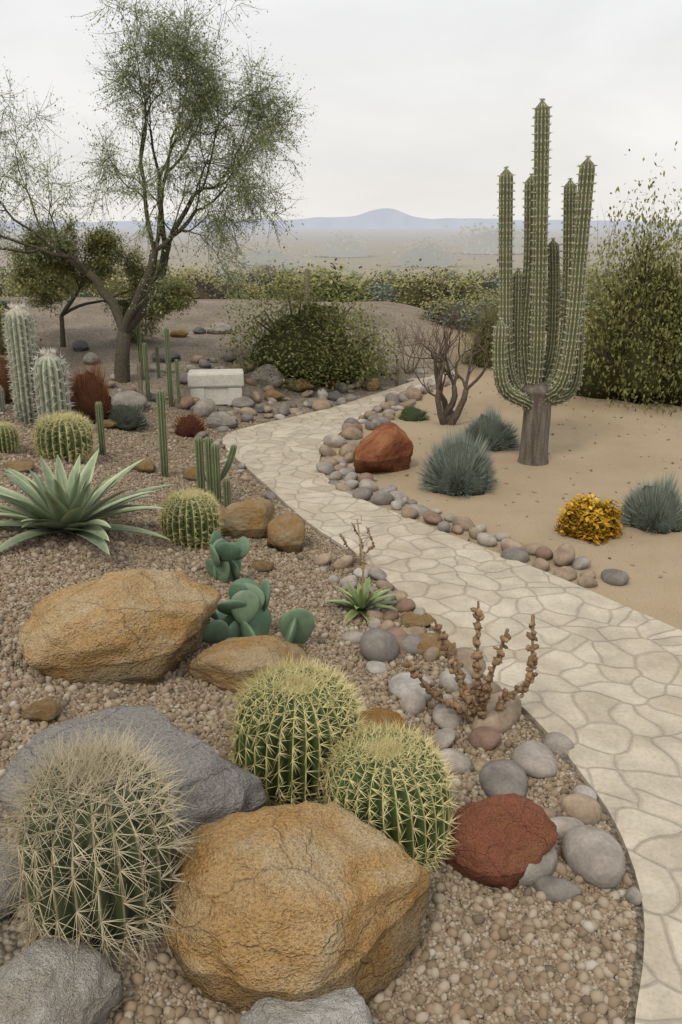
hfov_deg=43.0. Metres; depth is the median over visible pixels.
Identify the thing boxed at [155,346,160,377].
stem
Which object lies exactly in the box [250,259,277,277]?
scrub
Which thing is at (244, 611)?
prickly pear
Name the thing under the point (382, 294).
scrub
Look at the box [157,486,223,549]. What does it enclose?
barrel
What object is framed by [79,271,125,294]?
scrub
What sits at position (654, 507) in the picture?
grey shrub
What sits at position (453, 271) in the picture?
scrub
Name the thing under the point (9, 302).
grey bush
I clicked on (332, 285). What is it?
scrub
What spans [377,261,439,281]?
scrub
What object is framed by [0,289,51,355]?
bush
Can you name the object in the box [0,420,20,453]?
barrel cactus
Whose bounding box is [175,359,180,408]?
columnar cactus
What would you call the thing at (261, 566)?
rock
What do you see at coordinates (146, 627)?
boulder
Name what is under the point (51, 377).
columnar cactus
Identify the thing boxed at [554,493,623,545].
yellow shrub
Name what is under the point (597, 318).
scrub
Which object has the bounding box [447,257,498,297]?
scrub
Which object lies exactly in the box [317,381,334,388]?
rock
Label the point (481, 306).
scrub
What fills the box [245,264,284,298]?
scrub
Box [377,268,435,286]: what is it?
scrub
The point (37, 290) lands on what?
bush
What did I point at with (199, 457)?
cactus
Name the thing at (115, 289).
scrub
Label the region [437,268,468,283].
scrub
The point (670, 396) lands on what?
bush
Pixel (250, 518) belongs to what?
boulder
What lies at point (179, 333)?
rock
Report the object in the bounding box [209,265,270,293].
scrub
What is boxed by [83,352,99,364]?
rock
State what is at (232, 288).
scrub
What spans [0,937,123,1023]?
boulder
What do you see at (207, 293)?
scrub
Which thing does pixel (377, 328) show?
dead shrub
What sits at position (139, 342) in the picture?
columnar cactus
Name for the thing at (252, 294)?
scrub
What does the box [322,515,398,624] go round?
agave
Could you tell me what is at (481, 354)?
bush
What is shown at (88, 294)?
scrub
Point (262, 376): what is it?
rock
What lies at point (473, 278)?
scrub
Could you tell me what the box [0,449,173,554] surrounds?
agave
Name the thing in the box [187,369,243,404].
bench
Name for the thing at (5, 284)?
scrub
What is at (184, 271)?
scrub
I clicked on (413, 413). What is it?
shrub
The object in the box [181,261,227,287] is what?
scrub
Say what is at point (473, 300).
scrub
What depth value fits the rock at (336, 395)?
8.45 m
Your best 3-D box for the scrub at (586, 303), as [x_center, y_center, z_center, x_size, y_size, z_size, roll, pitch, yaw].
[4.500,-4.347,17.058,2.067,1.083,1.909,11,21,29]
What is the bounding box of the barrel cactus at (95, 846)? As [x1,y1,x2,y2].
[0,709,207,980]
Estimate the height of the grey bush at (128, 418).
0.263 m
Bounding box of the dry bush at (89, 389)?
[68,353,113,423]
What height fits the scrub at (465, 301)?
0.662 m
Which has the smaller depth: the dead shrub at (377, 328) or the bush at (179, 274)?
the dead shrub at (377, 328)
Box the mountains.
[1,208,681,228]
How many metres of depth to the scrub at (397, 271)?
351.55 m
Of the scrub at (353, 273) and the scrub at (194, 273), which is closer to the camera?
the scrub at (194, 273)
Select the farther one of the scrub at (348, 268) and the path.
the scrub at (348, 268)
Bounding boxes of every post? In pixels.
[137,362,143,394]
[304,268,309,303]
[395,358,401,385]
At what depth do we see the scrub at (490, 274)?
59.89 m
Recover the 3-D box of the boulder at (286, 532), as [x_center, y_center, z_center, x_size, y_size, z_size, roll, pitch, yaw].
[-0.285,0.141,4.541,0.210,0.258,0.231,14,23,36]
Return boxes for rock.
[2,460,34,472]
[72,340,88,351]
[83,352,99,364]
[95,419,116,428]
[111,391,146,409]
[131,456,155,473]
[145,393,156,401]
[151,347,180,362]
[169,328,188,337]
[185,466,205,481]
[193,327,205,333]
[207,322,232,333]
[207,411,236,428]
[231,395,254,407]
[244,372,252,378]
[250,560,273,571]
[251,364,285,385]
[254,406,264,412]
[264,389,283,400]
[287,379,314,391]
[306,398,316,407]
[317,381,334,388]
[328,390,342,400]
[365,378,379,391]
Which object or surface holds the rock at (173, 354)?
on the ground
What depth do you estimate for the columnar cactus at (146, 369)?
7.64 m
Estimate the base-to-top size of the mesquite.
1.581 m
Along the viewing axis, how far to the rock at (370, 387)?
8.96 m
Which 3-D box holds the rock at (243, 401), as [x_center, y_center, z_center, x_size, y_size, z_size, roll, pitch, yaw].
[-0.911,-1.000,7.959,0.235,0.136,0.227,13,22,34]
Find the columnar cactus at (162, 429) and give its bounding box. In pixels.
[156,390,169,477]
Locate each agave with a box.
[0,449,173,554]
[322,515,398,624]
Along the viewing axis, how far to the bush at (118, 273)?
69.44 m
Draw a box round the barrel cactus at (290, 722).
[222,652,371,805]
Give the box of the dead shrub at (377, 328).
[353,310,406,361]
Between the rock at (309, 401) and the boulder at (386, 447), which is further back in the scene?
the rock at (309, 401)
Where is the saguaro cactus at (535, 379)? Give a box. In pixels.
[490,98,596,465]
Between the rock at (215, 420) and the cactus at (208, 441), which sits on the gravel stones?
the cactus at (208, 441)
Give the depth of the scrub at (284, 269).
24.33 m
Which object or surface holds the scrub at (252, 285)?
on the ground
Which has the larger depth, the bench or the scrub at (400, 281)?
the scrub at (400, 281)
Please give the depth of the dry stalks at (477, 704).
2.88 m
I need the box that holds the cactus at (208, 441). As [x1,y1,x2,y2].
[204,436,236,496]
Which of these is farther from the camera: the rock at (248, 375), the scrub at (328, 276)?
the scrub at (328, 276)
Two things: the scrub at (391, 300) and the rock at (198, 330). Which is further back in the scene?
the scrub at (391, 300)
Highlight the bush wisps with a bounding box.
[547,189,681,312]
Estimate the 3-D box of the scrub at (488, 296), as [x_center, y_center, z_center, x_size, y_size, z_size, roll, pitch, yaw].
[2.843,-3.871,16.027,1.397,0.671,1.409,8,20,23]
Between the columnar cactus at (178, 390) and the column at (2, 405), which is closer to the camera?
the column at (2, 405)
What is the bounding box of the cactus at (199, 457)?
[194,436,205,492]
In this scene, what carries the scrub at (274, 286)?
on the ground
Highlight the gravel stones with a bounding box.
[0,404,637,1023]
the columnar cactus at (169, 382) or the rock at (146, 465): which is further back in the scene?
the columnar cactus at (169, 382)
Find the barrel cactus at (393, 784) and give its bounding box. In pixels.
[313,715,463,875]
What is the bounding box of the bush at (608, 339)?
[559,141,681,422]
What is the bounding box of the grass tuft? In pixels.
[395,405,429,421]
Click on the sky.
(422, 105)
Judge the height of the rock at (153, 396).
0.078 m
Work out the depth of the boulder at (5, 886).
1.88 m
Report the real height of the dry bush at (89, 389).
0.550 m
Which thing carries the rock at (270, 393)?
on the ground
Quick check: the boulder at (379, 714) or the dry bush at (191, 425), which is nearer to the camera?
the boulder at (379, 714)
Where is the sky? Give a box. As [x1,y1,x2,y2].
[0,0,681,222]
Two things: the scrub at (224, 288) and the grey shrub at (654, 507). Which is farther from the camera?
the scrub at (224, 288)
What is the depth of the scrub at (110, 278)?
21.31 m
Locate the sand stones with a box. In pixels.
[374,369,681,577]
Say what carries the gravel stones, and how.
on the ground
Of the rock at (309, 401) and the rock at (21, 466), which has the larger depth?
the rock at (309, 401)
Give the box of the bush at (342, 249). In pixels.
[308,230,373,257]
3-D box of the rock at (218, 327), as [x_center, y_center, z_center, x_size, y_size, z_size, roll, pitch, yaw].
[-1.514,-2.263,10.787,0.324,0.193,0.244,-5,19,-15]
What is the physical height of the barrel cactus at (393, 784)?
0.393 m
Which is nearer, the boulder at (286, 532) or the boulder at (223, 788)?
the boulder at (223, 788)
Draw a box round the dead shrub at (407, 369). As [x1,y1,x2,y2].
[371,312,452,373]
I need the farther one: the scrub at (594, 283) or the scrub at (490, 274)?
the scrub at (490, 274)
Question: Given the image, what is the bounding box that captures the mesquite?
[0,210,200,346]
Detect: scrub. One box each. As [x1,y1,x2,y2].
[0,269,21,296]
[0,271,12,295]
[78,281,102,296]
[79,263,134,297]
[79,267,127,291]
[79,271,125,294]
[163,265,215,282]
[166,261,231,298]
[167,259,222,288]
[170,271,224,297]
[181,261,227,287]
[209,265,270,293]
[213,270,251,298]
[213,272,255,298]
[214,278,261,298]
[217,263,283,280]
[219,265,256,278]
[226,280,268,299]
[231,277,268,297]
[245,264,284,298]
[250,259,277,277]
[259,262,329,298]
[268,268,318,285]
[281,258,383,301]
[286,266,322,279]
[287,261,299,268]
[310,263,335,278]
[310,266,355,284]
[341,264,404,298]
[343,265,355,271]
[343,265,404,302]
[344,269,364,279]
[357,282,401,302]
[372,261,459,291]
[377,257,474,309]
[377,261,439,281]
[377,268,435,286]
[378,268,396,276]
[393,268,402,275]
[399,267,468,296]
[410,284,497,332]
[412,291,480,324]
[434,285,498,305]
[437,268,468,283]
[437,270,498,301]
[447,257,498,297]
[447,268,464,277]
[451,273,480,287]
[453,267,492,283]
[455,297,498,316]
[460,292,491,309]
[470,285,498,306]
[475,265,497,283]
[479,264,498,280]
[546,270,608,314]
[560,274,608,289]
[584,296,605,334]
[585,260,627,283]
[585,263,627,289]
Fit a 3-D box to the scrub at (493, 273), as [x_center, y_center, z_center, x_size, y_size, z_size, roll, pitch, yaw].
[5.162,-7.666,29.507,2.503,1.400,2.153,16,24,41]
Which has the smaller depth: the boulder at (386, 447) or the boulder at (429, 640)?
the boulder at (429, 640)
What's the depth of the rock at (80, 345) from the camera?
9.28 m
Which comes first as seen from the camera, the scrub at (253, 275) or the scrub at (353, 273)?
the scrub at (253, 275)
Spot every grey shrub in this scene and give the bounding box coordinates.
[417,425,500,500]
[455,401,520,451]
[616,469,681,534]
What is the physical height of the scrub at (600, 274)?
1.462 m
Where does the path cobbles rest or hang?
on the ground
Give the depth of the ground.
7.63 m
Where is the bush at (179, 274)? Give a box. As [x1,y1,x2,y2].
[164,269,201,286]
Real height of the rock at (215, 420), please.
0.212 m
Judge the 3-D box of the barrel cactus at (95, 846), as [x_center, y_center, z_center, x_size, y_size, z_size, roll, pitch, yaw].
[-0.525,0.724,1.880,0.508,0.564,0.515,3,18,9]
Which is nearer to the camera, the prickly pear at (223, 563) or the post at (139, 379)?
the prickly pear at (223, 563)
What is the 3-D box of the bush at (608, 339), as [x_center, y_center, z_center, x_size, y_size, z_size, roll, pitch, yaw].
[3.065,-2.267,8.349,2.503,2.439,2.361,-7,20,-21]
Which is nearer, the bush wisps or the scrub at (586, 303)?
the bush wisps
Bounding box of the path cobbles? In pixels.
[70,352,641,905]
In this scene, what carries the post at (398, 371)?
on the ground
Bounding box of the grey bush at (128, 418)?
[108,399,150,431]
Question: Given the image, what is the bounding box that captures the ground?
[0,229,681,1023]
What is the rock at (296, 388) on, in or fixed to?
on the ground
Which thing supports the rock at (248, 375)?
on the ground
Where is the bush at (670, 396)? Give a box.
[610,236,681,409]
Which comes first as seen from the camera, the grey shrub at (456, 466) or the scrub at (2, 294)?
the grey shrub at (456, 466)
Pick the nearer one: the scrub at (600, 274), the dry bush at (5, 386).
the dry bush at (5, 386)
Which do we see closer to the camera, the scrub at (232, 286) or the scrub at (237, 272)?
the scrub at (232, 286)
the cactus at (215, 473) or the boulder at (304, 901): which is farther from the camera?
the cactus at (215, 473)
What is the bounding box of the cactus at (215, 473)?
[210,443,221,505]
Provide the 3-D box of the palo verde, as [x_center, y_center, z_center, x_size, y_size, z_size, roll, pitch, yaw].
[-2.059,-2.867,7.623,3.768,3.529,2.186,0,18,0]
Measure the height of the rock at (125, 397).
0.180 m
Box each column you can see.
[0,385,6,412]
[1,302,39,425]
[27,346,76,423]
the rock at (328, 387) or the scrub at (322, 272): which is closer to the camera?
the rock at (328, 387)
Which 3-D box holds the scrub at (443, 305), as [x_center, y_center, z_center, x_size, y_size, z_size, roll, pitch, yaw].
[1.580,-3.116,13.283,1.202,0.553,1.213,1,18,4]
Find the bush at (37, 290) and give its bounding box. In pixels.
[0,267,96,296]
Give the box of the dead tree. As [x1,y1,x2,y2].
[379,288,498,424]
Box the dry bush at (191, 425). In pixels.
[172,410,206,437]
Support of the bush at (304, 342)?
on the ground
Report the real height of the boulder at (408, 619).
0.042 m
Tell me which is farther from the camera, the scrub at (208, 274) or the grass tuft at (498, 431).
the scrub at (208, 274)
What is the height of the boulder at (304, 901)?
0.386 m
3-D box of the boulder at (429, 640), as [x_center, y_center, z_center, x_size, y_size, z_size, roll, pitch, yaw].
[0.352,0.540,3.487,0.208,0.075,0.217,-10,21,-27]
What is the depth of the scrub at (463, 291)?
16.68 m
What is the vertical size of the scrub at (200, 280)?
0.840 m
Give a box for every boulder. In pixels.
[0,705,266,844]
[0,843,26,920]
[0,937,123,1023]
[17,569,221,685]
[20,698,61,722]
[163,801,430,1011]
[188,635,312,692]
[219,498,274,539]
[239,987,371,1023]
[267,512,304,554]
[353,423,413,472]
[358,707,407,732]
[401,611,433,627]
[417,633,453,659]
[440,793,557,889]
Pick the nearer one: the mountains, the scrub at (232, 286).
the scrub at (232, 286)
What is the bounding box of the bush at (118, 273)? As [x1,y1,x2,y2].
[107,263,136,280]
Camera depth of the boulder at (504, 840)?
2.22 m
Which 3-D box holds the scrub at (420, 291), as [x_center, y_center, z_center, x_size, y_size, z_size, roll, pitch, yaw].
[1.671,-4.364,16.752,2.054,1.051,2.036,4,19,11]
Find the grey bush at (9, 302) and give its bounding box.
[0,296,17,314]
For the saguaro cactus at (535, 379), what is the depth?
5.93 m
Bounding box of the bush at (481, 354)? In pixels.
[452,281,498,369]
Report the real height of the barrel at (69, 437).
0.377 m
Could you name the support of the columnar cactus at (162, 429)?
on the ground
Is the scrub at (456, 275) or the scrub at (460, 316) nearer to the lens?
the scrub at (460, 316)
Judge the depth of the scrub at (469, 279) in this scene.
22.61 m
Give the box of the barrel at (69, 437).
[29,410,97,462]
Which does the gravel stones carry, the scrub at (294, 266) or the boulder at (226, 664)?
the boulder at (226, 664)
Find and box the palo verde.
[0,0,317,382]
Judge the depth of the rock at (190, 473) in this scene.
5.68 m
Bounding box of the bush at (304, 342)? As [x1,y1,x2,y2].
[186,245,421,397]
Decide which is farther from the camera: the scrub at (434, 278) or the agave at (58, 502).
the scrub at (434, 278)
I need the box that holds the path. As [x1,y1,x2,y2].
[222,371,681,1023]
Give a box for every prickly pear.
[202,578,314,644]
[205,530,249,582]
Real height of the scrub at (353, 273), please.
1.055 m
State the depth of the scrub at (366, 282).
20.74 m
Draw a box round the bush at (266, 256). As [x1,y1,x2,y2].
[227,239,323,267]
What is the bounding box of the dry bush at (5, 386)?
[0,353,13,404]
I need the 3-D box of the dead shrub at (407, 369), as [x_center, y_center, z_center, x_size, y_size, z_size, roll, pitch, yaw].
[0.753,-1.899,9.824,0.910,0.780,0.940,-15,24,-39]
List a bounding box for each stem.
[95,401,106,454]
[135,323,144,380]
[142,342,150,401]
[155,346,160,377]
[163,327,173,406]
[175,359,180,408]
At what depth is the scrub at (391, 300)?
18.27 m
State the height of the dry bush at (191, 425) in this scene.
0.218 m
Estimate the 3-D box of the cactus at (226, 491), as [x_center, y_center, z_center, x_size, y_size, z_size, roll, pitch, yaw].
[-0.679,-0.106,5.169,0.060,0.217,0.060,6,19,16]
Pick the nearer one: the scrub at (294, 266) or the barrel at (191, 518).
the barrel at (191, 518)
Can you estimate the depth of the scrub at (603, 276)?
25.13 m
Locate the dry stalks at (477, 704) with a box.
[401,601,539,723]
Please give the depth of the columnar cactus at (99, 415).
5.93 m
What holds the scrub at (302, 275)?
on the ground
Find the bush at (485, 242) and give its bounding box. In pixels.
[442,215,523,254]
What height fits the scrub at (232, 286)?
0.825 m
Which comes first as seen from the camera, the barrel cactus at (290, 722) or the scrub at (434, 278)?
the barrel cactus at (290, 722)
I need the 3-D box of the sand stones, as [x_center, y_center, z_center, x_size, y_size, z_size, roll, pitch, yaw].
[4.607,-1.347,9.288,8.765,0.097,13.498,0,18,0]
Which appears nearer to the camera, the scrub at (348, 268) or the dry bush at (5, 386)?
the dry bush at (5, 386)
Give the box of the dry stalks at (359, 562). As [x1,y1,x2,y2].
[339,522,374,565]
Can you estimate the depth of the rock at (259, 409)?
7.85 m
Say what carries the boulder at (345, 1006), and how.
on the ground
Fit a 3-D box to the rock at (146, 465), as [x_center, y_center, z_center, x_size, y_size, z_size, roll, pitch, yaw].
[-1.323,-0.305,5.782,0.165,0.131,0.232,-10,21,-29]
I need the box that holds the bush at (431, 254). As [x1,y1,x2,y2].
[390,231,467,267]
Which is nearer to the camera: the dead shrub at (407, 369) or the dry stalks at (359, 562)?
the dry stalks at (359, 562)
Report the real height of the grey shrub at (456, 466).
0.431 m
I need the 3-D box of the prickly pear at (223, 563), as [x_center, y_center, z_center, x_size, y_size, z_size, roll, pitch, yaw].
[-0.509,0.214,3.921,0.183,0.249,0.194,-8,20,-23]
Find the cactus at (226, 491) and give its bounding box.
[222,477,230,506]

